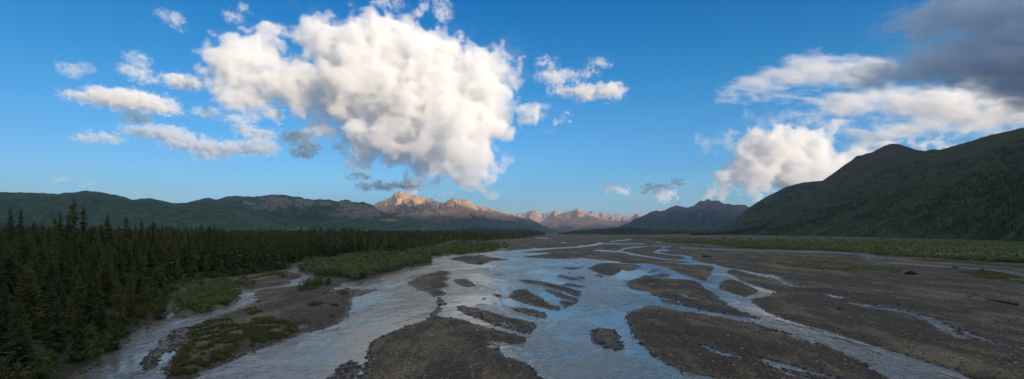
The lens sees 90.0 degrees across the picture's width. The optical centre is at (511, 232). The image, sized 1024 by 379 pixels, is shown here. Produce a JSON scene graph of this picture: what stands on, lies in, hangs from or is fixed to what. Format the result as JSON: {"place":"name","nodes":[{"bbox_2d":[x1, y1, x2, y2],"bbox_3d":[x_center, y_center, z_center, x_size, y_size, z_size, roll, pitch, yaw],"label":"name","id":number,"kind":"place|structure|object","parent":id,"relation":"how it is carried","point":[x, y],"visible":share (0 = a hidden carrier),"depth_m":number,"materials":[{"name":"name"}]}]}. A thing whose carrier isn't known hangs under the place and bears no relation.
{"place":"outdoors","nodes":[
{"label":"outdoors","id":0,"kind":"place"},
{"bbox_2d":[0,191,290,229],"bbox_3d":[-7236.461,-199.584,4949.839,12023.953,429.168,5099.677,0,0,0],"label":"hills","id":1,"kind":"structure","parent":0,"point":[44,208],"depth_m":3952.38,"materials":[{"name":"green plant"}]},
{"bbox_2d":[190,194,448,228],"bbox_3d":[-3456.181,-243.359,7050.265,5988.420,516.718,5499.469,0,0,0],"label":"rocky hills","id":2,"kind":"structure","parent":0,"point":[291,212],"depth_m":5719.50,"materials":[{"name":"grey stone"}]},
{"bbox_2d":[373,191,562,232],"bbox_3d":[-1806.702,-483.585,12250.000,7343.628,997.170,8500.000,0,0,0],"label":"mountain","id":3,"kind":"structure","parent":0,"point":[454,213],"depth_m":10632.53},
{"bbox_2d":[469,230,540,234],"bbox_3d":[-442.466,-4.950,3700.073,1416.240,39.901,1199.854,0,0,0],"label":"wooded rise","id":4,"kind":"structure","parent":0,"point":[509,232],"depth_m":3513.20,"materials":[{"name":"green plant"}]},
{"bbox_2d":[434,228,545,234],"bbox_3d":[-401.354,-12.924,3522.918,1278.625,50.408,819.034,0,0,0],"label":"distant forest","id":5,"kind":"object","parent":4,"relation":"on","point":[519,232],"visible":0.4,"depth_m":3478.18,"materials":[{"name":"green plant"}]},
{"bbox_2d":[0,228,1023,378],"bbox_3d":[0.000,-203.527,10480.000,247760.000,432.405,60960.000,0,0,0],"label":"ground","id":6,"kind":"structure","parent":0,"point":[733,259],"depth_m":74.12,"materials":[{"name":"grey gravel"}]},
{"bbox_2d":[0,291,17,332],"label":"spruce tree","id":7,"kind":"object","parent":6,"relation":"on","point":[9,309],"visible":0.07,"depth_m":48.73,"materials":[{"name":"green plant"}]},
{"bbox_2d":[0,279,18,354],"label":"spruce tree","id":8,"kind":"object","parent":6,"relation":"on","point":[4,311],"visible":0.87,"depth_m":44.94,"materials":[{"name":"green plant"}]},
{"bbox_2d":[0,240,18,287],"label":"spruce tree","id":9,"kind":"object","parent":6,"relation":"on","point":[3,251],"visible":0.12,"depth_m":58.76,"materials":[{"name":"green plant"}]},
{"bbox_2d":[5,209,16,236],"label":"spruce tree","id":10,"kind":"object","parent":6,"relation":"on","point":[10,217],"visible":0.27,"depth_m":108.53,"materials":[{"name":"green plant"}]},
{"bbox_2d":[6,242,18,276],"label":"spruce tree","id":11,"kind":"object","parent":6,"relation":"on","point":[12,247],"visible":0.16,"depth_m":68.00,"materials":[{"name":"green plant"}]},
{"bbox_2d":[0,246,35,327],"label":"spruce tree","id":12,"kind":"object","parent":6,"relation":"on","point":[9,282],"visible":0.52,"depth_m":54.69,"materials":[{"name":"green plant"}]},
{"bbox_2d":[0,320,38,376],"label":"spruce tree","id":13,"kind":"object","parent":6,"relation":"on","point":[21,353],"visible":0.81,"depth_m":39.38,"materials":[{"name":"green plant"}]},
{"bbox_2d":[14,209,25,239],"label":"spruce tree","id":14,"kind":"object","parent":6,"relation":"on","point":[20,216],"visible":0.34,"depth_m":116.41,"materials":[{"name":"green plant"}]},
{"bbox_2d":[0,297,40,360],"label":"spruce tree","id":15,"kind":"object","parent":6,"relation":"on","point":[19,315],"visible":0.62,"depth_m":42.77,"materials":[{"name":"green plant"}]},
{"bbox_2d":[16,226,26,240],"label":"spruce tree","id":16,"kind":"object","parent":6,"relation":"on","point":[23,229],"visible":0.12,"depth_m":98.29,"materials":[{"name":"green plant"}]},
{"bbox_2d":[15,234,39,299],"bbox_3d":[-58.900,5.461,61.989,3.910,11.202,4.029,0,0,43],"label":"spruce tree","id":17,"kind":"object","parent":6,"relation":"on","point":[23,244],"visible":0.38,"depth_m":61.74,"materials":[{"name":"green plant"}]},
{"bbox_2d":[10,233,47,284],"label":"spruce tree","id":18,"kind":"object","parent":6,"relation":"on","point":[34,256],"visible":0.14,"depth_m":66.60,"materials":[{"name":"green plant"}]},
{"bbox_2d":[20,228,37,254],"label":"spruce tree","id":19,"kind":"object","parent":6,"relation":"on","point":[28,233],"visible":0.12,"depth_m":79.67,"materials":[{"name":"green plant"}]},
{"bbox_2d":[10,262,48,338],"bbox_3d":[-48.598,6.859,51.371,4.361,8.364,4.462,0,0,23],"label":"spruce tree","id":20,"kind":"object","parent":6,"relation":"on","point":[28,289],"visible":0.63,"depth_m":51.21,"materials":[{"name":"green plant"}]},
{"bbox_2d":[26,227,39,251],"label":"spruce tree","id":21,"kind":"object","parent":6,"relation":"on","point":[32,237],"visible":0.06,"depth_m":85.45,"materials":[{"name":"green plant"}]},
{"bbox_2d":[30,260,44,296],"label":"spruce tree","id":22,"kind":"object","parent":6,"relation":"on","point":[36,266],"visible":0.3,"depth_m":64.39,"materials":[{"name":"green plant"}]},
{"bbox_2d":[33,230,44,255],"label":"spruce tree","id":23,"kind":"object","parent":6,"relation":"on","point":[37,235],"visible":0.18,"depth_m":89.75,"materials":[{"name":"green plant"}]},
{"bbox_2d":[38,266,59,314],"bbox_3d":[-54.660,7.271,60.057,3.009,7.376,3.292,-1,0,16],"label":"spruce tree","id":24,"kind":"object","parent":6,"relation":"on","point":[45,287],"visible":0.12,"depth_m":59.99,"materials":[{"name":"green plant"}]},
{"bbox_2d":[37,276,61,342],"bbox_3d":[-45.056,7.493,49.973,2.482,7.147,2.052,0,0,32],"label":"spruce tree","id":25,"kind":"object","parent":6,"relation":"on","point":[50,294],"visible":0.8,"depth_m":49.85,"materials":[{"name":"green plant"}]},
{"bbox_2d":[39,233,59,260],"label":"spruce tree","id":26,"kind":"object","parent":6,"relation":"on","point":[47,242],"visible":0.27,"depth_m":88.39,"materials":[{"name":"green plant"}]},
{"bbox_2d":[44,227,58,258],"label":"spruce tree","id":27,"kind":"object","parent":6,"relation":"on","point":[47,232],"visible":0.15,"depth_m":96.41,"materials":[{"name":"green plant"}]},
{"bbox_2d":[33,259,74,326],"bbox_3d":[-51.915,6.834,57.621,4.766,8.283,4.661,0,0,35],"label":"spruce tree","id":28,"kind":"object","parent":6,"relation":"on","point":[49,272],"visible":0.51,"depth_m":57.49,"materials":[{"name":"green plant"}]},
{"bbox_2d":[51,217,58,237],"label":"spruce tree","id":29,"kind":"object","parent":6,"relation":"on","point":[54,226],"visible":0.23,"depth_m":111.31,"materials":[{"name":"green plant"}]},
{"bbox_2d":[41,296,70,351],"bbox_3d":[-41.994,8.447,47.362,1.992,5.651,2.362,0,0,12],"label":"spruce tree","id":30,"kind":"object","parent":6,"relation":"on","point":[58,332],"visible":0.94,"depth_m":47.18,"materials":[{"name":"green plant"}]},
{"bbox_2d":[56,213,66,242],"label":"spruce tree","id":31,"kind":"object","parent":6,"relation":"on","point":[60,228],"visible":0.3,"depth_m":113.00,"materials":[{"name":"green plant"}]},
{"bbox_2d":[63,214,72,243],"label":"spruce tree","id":32,"kind":"object","parent":6,"relation":"on","point":[68,225],"visible":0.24,"depth_m":116.80,"materials":[{"name":"green plant"}]},
{"bbox_2d":[62,294,77,337],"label":"spruce tree","id":33,"kind":"object","parent":6,"relation":"on","point":[70,306],"visible":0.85,"depth_m":53.20,"materials":[{"name":"green plant"}]},
{"bbox_2d":[63,198,79,245],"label":"spruce tree","id":34,"kind":"object","parent":6,"relation":"on","point":[73,217],"visible":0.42,"depth_m":114.46,"materials":[{"name":"green plant"}]},
{"bbox_2d":[65,305,93,360],"bbox_3d":[-38.855,8.980,46.000,2.061,5.386,2.006,0,0,26],"label":"spruce tree","id":35,"kind":"object","parent":6,"relation":"on","point":[79,341],"visible":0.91,"depth_m":45.90,"materials":[{"name":"green plant"}]},
{"bbox_2d":[71,273,91,322],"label":"spruce tree","id":36,"kind":"object","parent":6,"relation":"on","point":[79,298],"visible":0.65,"depth_m":60.57,"materials":[{"name":"green plant"}]},
{"bbox_2d":[71,258,91,300],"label":"spruce tree","id":37,"kind":"object","parent":6,"relation":"on","point":[82,270],"visible":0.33,"depth_m":69.91,"materials":[{"name":"green plant"}]},
{"bbox_2d":[76,205,88,239],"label":"spruce tree","id":38,"kind":"object","parent":6,"relation":"on","point":[83,220],"visible":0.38,"depth_m":115.25,"materials":[{"name":"green plant"}]},
{"bbox_2d":[0,295,170,378],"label":"undergrowth","id":39,"kind":"object","parent":6,"relation":"on","point":[49,358],"visible":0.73,"depth_m":48.35,"materials":[{"name":"green plant"}]},
{"bbox_2d":[78,269,97,326],"bbox_3d":[-47.900,7.467,57.998,2.232,7.427,2.699,0,0,19],"label":"spruce tree","id":40,"kind":"object","parent":6,"relation":"on","point":[89,316],"visible":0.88,"depth_m":57.92,"materials":[{"name":"green plant"}]},
{"bbox_2d":[84,223,97,243],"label":"spruce tree","id":41,"kind":"object","parent":6,"relation":"on","point":[93,230],"visible":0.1,"depth_m":113.23,"materials":[{"name":"green plant"}]},
{"bbox_2d":[85,228,100,254],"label":"spruce tree","id":42,"kind":"object","parent":6,"relation":"on","point":[91,240],"visible":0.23,"depth_m":101.24,"materials":[{"name":"green plant"}]},
{"bbox_2d":[81,266,107,315],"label":"spruce tree","id":43,"kind":"object","parent":6,"relation":"on","point":[97,293],"visible":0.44,"depth_m":65.08,"materials":[{"name":"green plant"}]},
{"bbox_2d":[95,225,104,241],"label":"spruce tree","id":44,"kind":"object","parent":6,"relation":"on","point":[97,232],"visible":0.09,"depth_m":127.49,"materials":[{"name":"green plant"}]},
{"bbox_2d":[90,297,111,331],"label":"spruce tree","id":45,"kind":"object","parent":6,"relation":"on","point":[99,313],"visible":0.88,"depth_m":55.87,"materials":[{"name":"green plant"}]},
{"bbox_2d":[88,245,113,279],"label":"spruce tree","id":46,"kind":"object","parent":6,"relation":"on","point":[98,252],"visible":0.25,"depth_m":87.94,"materials":[{"name":"green plant"}]},
{"bbox_2d":[95,250,111,290],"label":"spruce tree","id":47,"kind":"object","parent":6,"relation":"on","point":[101,258],"visible":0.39,"depth_m":80.50,"materials":[{"name":"green plant"}]},
{"bbox_2d":[95,256,115,307],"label":"spruce tree","id":48,"kind":"object","parent":6,"relation":"on","point":[107,287],"visible":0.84,"depth_m":72.56,"materials":[{"name":"green plant"}]},
{"bbox_2d":[96,227,115,256],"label":"spruce tree","id":49,"kind":"object","parent":6,"relation":"on","point":[102,237],"visible":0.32,"depth_m":110.48,"materials":[{"name":"green plant"}]},
{"bbox_2d":[96,255,119,304],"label":"spruce tree","id":50,"kind":"object","parent":6,"relation":"on","point":[105,277],"visible":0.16,"depth_m":75.11,"materials":[{"name":"green plant"}]},
{"bbox_2d":[100,212,116,252],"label":"spruce tree","id":51,"kind":"object","parent":6,"relation":"on","point":[107,228],"visible":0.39,"depth_m":117.08,"materials":[{"name":"green plant"}]},
{"bbox_2d":[109,317,122,349],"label":"spruce tree","id":52,"kind":"object","parent":6,"relation":"on","point":[115,337],"visible":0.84,"depth_m":52.45,"materials":[{"name":"green plant"}]},
{"bbox_2d":[112,225,122,247],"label":"spruce tree","id":53,"kind":"object","parent":6,"relation":"on","point":[118,237],"visible":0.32,"depth_m":120.69,"materials":[{"name":"green plant"}]},
{"bbox_2d":[110,268,125,317],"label":"spruce tree","id":54,"kind":"object","parent":6,"relation":"on","point":[117,298],"visible":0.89,"depth_m":64.87,"materials":[{"name":"green plant"}]},
{"bbox_2d":[111,250,127,283],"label":"spruce tree","id":55,"kind":"object","parent":6,"relation":"on","point":[114,260],"visible":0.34,"depth_m":93.86,"materials":[{"name":"green plant"}]},
{"bbox_2d":[113,249,128,292],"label":"spruce tree","id":56,"kind":"object","parent":6,"relation":"on","point":[122,277],"visible":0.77,"depth_m":87.45,"materials":[{"name":"green plant"}]},
{"bbox_2d":[121,216,133,259],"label":"spruce tree","id":57,"kind":"object","parent":6,"relation":"on","point":[125,228],"visible":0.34,"depth_m":117.38,"materials":[{"name":"green plant"}]},
{"bbox_2d":[128,227,133,243],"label":"spruce tree","id":58,"kind":"object","parent":6,"relation":"on","point":[130,234],"visible":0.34,"depth_m":136.68,"materials":[{"name":"green plant"}]},
{"bbox_2d":[137,220,147,250],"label":"spruce tree","id":59,"kind":"object","parent":6,"relation":"on","point":[141,227],"visible":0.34,"depth_m":139.10,"materials":[{"name":"green plant"}]},
{"bbox_2d":[143,245,157,279],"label":"spruce tree","id":60,"kind":"object","parent":6,"relation":"on","point":[149,257],"visible":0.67,"depth_m":115.85,"materials":[{"name":"green plant"}]},
{"bbox_2d":[147,221,156,252],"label":"spruce tree","id":61,"kind":"object","parent":6,"relation":"on","point":[152,232],"visible":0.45,"depth_m":144.04,"materials":[{"name":"green plant"}]},
{"bbox_2d":[156,227,167,252],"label":"spruce tree","id":62,"kind":"object","parent":6,"relation":"on","point":[161,234],"visible":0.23,"depth_m":155.57,"materials":[{"name":"green plant"}]},
{"bbox_2d":[163,241,176,274],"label":"spruce tree","id":63,"kind":"object","parent":6,"relation":"on","point":[169,247],"visible":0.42,"depth_m":129.12,"materials":[{"name":"green plant"}]},
{"bbox_2d":[158,302,182,318],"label":"driftwood log","id":64,"kind":"object","parent":6,"relation":"on","point":[166,313],"visible":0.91,"depth_m":72.73,"materials":[{"name":"grey wood"}]},
{"bbox_2d":[166,228,175,246],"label":"spruce tree","id":65,"kind":"object","parent":6,"relation":"on","point":[173,231],"visible":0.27,"depth_m":169.97,"materials":[{"name":"green plant"}]},
{"bbox_2d":[167,236,180,259],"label":"spruce tree","id":66,"kind":"object","parent":6,"relation":"on","point":[173,243],"visible":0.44,"depth_m":135.68,"materials":[{"name":"green plant"}]},
{"bbox_2d":[175,234,181,255],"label":"spruce tree","id":67,"kind":"object","parent":6,"relation":"on","point":[178,244],"visible":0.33,"depth_m":159.35,"materials":[{"name":"green plant"}]},
{"bbox_2d":[180,236,202,271],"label":"spruce tree","id":68,"kind":"object","parent":6,"relation":"on","point":[190,240],"visible":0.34,"depth_m":140.45,"materials":[{"name":"green plant"}]},
{"bbox_2d":[0,224,395,354],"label":"spruce forest","id":69,"kind":"object","parent":6,"relation":"on","point":[246,253],"visible":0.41,"depth_m":155.29,"materials":[{"name":"green plant"}]},
{"bbox_2d":[195,234,204,262],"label":"spruce tree","id":70,"kind":"object","parent":6,"relation":"on","point":[197,242],"visible":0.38,"depth_m":151.19,"materials":[{"name":"green plant"}]},
{"bbox_2d":[197,224,207,253],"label":"spruce tree","id":71,"kind":"object","parent":6,"relation":"on","point":[201,230],"visible":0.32,"depth_m":164.93,"materials":[{"name":"green plant"}]},
{"bbox_2d":[202,231,209,260],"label":"spruce tree","id":72,"kind":"object","parent":6,"relation":"on","point":[205,241],"visible":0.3,"depth_m":169.02,"materials":[{"name":"green plant"}]},
{"bbox_2d":[206,225,210,240],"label":"spruce tree","id":73,"kind":"object","parent":6,"relation":"on","point":[209,233],"visible":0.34,"depth_m":198.69,"materials":[{"name":"green plant"}]},
{"bbox_2d":[164,275,255,311],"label":"willow thicket","id":74,"kind":"object","parent":6,"relation":"on","point":[199,294],"visible":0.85,"depth_m":92.61,"materials":[{"name":"green plant"}]},
{"bbox_2d":[206,225,223,248],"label":"spruce tree","id":75,"kind":"object","parent":6,"relation":"on","point":[214,230],"visible":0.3,"depth_m":169.17,"materials":[{"name":"green plant"}]},
{"bbox_2d":[145,263,286,297],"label":"undergrowth","id":76,"kind":"object","parent":6,"relation":"on","point":[185,280],"visible":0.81,"depth_m":119.89,"materials":[{"name":"green plant"}]},
{"bbox_2d":[209,321,224,328],"bbox_3d":[-35.517,11.135,61.593,1.912,1.013,1.577,0,0,-31],"label":"willow bush","id":77,"kind":"object","parent":6,"relation":"on","point":[212,325],"visible":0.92,"depth_m":61.55,"materials":[{"name":"green plant"}]},
{"bbox_2d":[212,230,222,256],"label":"spruce tree","id":78,"kind":"object","parent":6,"relation":"on","point":[217,232],"visible":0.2,"depth_m":157.30,"materials":[{"name":"green plant"}]},
{"bbox_2d":[212,233,224,266],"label":"spruce tree","id":79,"kind":"object","parent":6,"relation":"on","point":[215,242],"visible":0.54,"depth_m":151.60,"materials":[{"name":"green plant"}]},
{"bbox_2d":[217,320,228,326],"bbox_3d":[-34.877,11.009,61.581,0.998,1.079,1.553,0,0,16],"label":"willow bush","id":80,"kind":"object","parent":6,"relation":"on","point":[220,323],"visible":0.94,"depth_m":61.66,"materials":[{"name":"green plant"}]},
{"bbox_2d":[220,230,227,257],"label":"spruce tree","id":81,"kind":"object","parent":6,"relation":"on","point":[222,237],"visible":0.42,"depth_m":178.43,"materials":[{"name":"green plant"}]},
{"bbox_2d":[169,280,349,376],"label":"grass","id":82,"kind":"structure","parent":6,"relation":"on","point":[263,334],"depth_m":56.23,"materials":[{"name":"green plant"}]},
{"bbox_2d":[1,224,537,251],"bbox_3d":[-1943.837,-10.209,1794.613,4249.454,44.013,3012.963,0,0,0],"label":"distant forest","id":83,"kind":"object","parent":6,"relation":"on","point":[404,240],"visible":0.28,"depth_m":370.80,"materials":[{"name":"green plant"}]},
{"bbox_2d":[267,315,276,323],"bbox_3d":[-30.198,10.899,64.297,1.683,1.169,1.081,0,0,43],"label":"willow bush","id":84,"kind":"object","parent":6,"relation":"on","point":[273,319],"visible":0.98,"depth_m":64.08,"materials":[{"name":"green plant"}]},
{"bbox_2d":[283,321,300,327],"bbox_3d":[-26.861,11.229,62.231,2.005,1.003,1.653,0,0,-1],"label":"willow bush","id":85,"kind":"object","parent":6,"relation":"on","point":[289,325],"visible":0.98,"depth_m":62.28,"materials":[{"name":"green plant"}]},
{"bbox_2d":[296,285,304,290],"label":"willow bush","id":86,"kind":"object","parent":6,"relation":"on","point":[301,287],"visible":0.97,"depth_m":100.85,"materials":[{"name":"green plant"}]},
{"bbox_2d":[298,279,310,286],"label":"willow bush","id":87,"kind":"object","parent":6,"relation":"on","point":[307,283],"visible":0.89,"depth_m":107.35,"materials":[{"name":"green plant"}]},
{"bbox_2d":[308,277,320,285],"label":"willow bush","id":88,"kind":"object","parent":6,"relation":"on","point":[314,281],"visible":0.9,"depth_m":110.84,"materials":[{"name":"green plant"}]},
{"bbox_2d":[315,276,324,283],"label":"willow bush","id":89,"kind":"object","parent":6,"relation":"on","point":[321,281],"visible":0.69,"depth_m":114.09,"materials":[{"name":"green plant"}]},
{"bbox_2d":[324,276,331,283],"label":"willow bush","id":90,"kind":"object","parent":6,"relation":"on","point":[328,280],"visible":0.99,"depth_m":116.94,"materials":[{"name":"green plant"}]},
{"bbox_2d":[280,240,508,278],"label":"willow thicket","id":91,"kind":"object","parent":6,"relation":"on","point":[383,259],"visible":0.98,"depth_m":189.29,"materials":[{"name":"green plant"}]},
{"bbox_2d":[74,274,1023,378],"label":"cobbles","id":92,"kind":"object","parent":6,"relation":"on","point":[727,335],"visible":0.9,"depth_m":59.39,"materials":[{"name":"grey stone"}]},
{"bbox_2d":[250,246,1023,281],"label":"grass","id":93,"kind":"structure","parent":6,"relation":"on","point":[990,274],"depth_m":172.19,"materials":[{"name":"green plant"}]},
{"bbox_2d":[597,235,1023,262],"bbox_3d":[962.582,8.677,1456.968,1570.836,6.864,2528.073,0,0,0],"label":"scrub","id":94,"kind":"object","parent":6,"relation":"on","point":[988,251],"visible":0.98,"depth_m":397.60,"materials":[{"name":"green plant"}]},
{"bbox_2d":[903,270,917,274],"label":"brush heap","id":95,"kind":"object","parent":6,"relation":"on","point":[910,273],"visible":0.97,"depth_m":143.21,"materials":[{"name":"brown wood"}]},
{"bbox_2d":[986,299,1018,305],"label":"driftwood log","id":96,"kind":"object","parent":6,"relation":"on","point":[1011,303],"visible":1,"depth_m":83.50,"materials":[{"name":"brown wood"}]},
{"bbox_2d":[0,0,1023,216],"label":"sky","id":97,"kind":"structure","parent":0,"point":[630,108],"materials":[{"name":"blue"}]},
{"bbox_2d":[73,237,1023,378],"bbox_3d":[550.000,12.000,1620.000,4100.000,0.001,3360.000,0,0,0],"label":"river","id":98,"kind":"structure","parent":0,"point":[559,344],"depth_m":66.42,"materials":[{"name":"liquid"}]},
{"bbox_2d":[513,210,643,225],"bbox_3d":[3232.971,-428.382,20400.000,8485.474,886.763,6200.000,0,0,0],"label":"mountains","id":99,"kind":"structure","parent":0,"point":[540,218],"depth_m":19189.25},
{"bbox_2d":[541,209,620,232],"bbox_3d":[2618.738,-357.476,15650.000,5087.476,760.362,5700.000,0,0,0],"label":"pyramid mountain","id":100,"kind":"structure","parent":0,"point":[576,220],"depth_m":14316.87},
{"bbox_2d":[575,228,697,234],"bbox_3d":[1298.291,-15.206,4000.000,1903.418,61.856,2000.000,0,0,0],"label":"wooded rise","id":101,"kind":"structure","parent":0,"point":[634,233],"depth_m":3832.06,"materials":[{"name":"green plant"}]},
{"bbox_2d":[558,226,715,234],"bbox_3d":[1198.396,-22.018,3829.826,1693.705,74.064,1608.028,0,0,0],"label":"distant forest","id":102,"kind":"object","parent":101,"relation":"on","point":[643,231],"visible":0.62,"depth_m":3933.77,"materials":[{"name":"green plant"}]},
{"bbox_2d":[621,199,748,230],"bbox_3d":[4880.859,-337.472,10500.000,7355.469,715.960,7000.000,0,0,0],"label":"mountain","id":103,"kind":"structure","parent":0,"point":[707,214],"depth_m":8818.81,"materials":[{"name":"grey stone"}]},
{"bbox_2d":[712,144,936,231],"bbox_3d":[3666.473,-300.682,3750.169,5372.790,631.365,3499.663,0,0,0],"label":"mountain slope","id":104,"kind":"structure","parent":0,"point":[858,165],"depth_m":3446.58,"materials":[{"name":"green plant"}]},
{"bbox_2d":[702,128,1023,241],"bbox_3d":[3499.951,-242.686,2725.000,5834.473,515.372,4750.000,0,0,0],"label":"mountain slope","id":105,"kind":"structure","parent":0,"point":[927,166],"depth_m":1652.23,"materials":[{"name":"green plant"}]},
{"bbox_2d":[690,147,1023,235],"bbox_3d":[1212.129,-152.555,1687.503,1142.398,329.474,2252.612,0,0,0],"label":"hillside forest","id":106,"kind":"object","parent":105,"relation":"on","point":[947,196],"visible":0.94,"depth_m":1246.42,"materials":[{"name":"green plant"}]}
]}

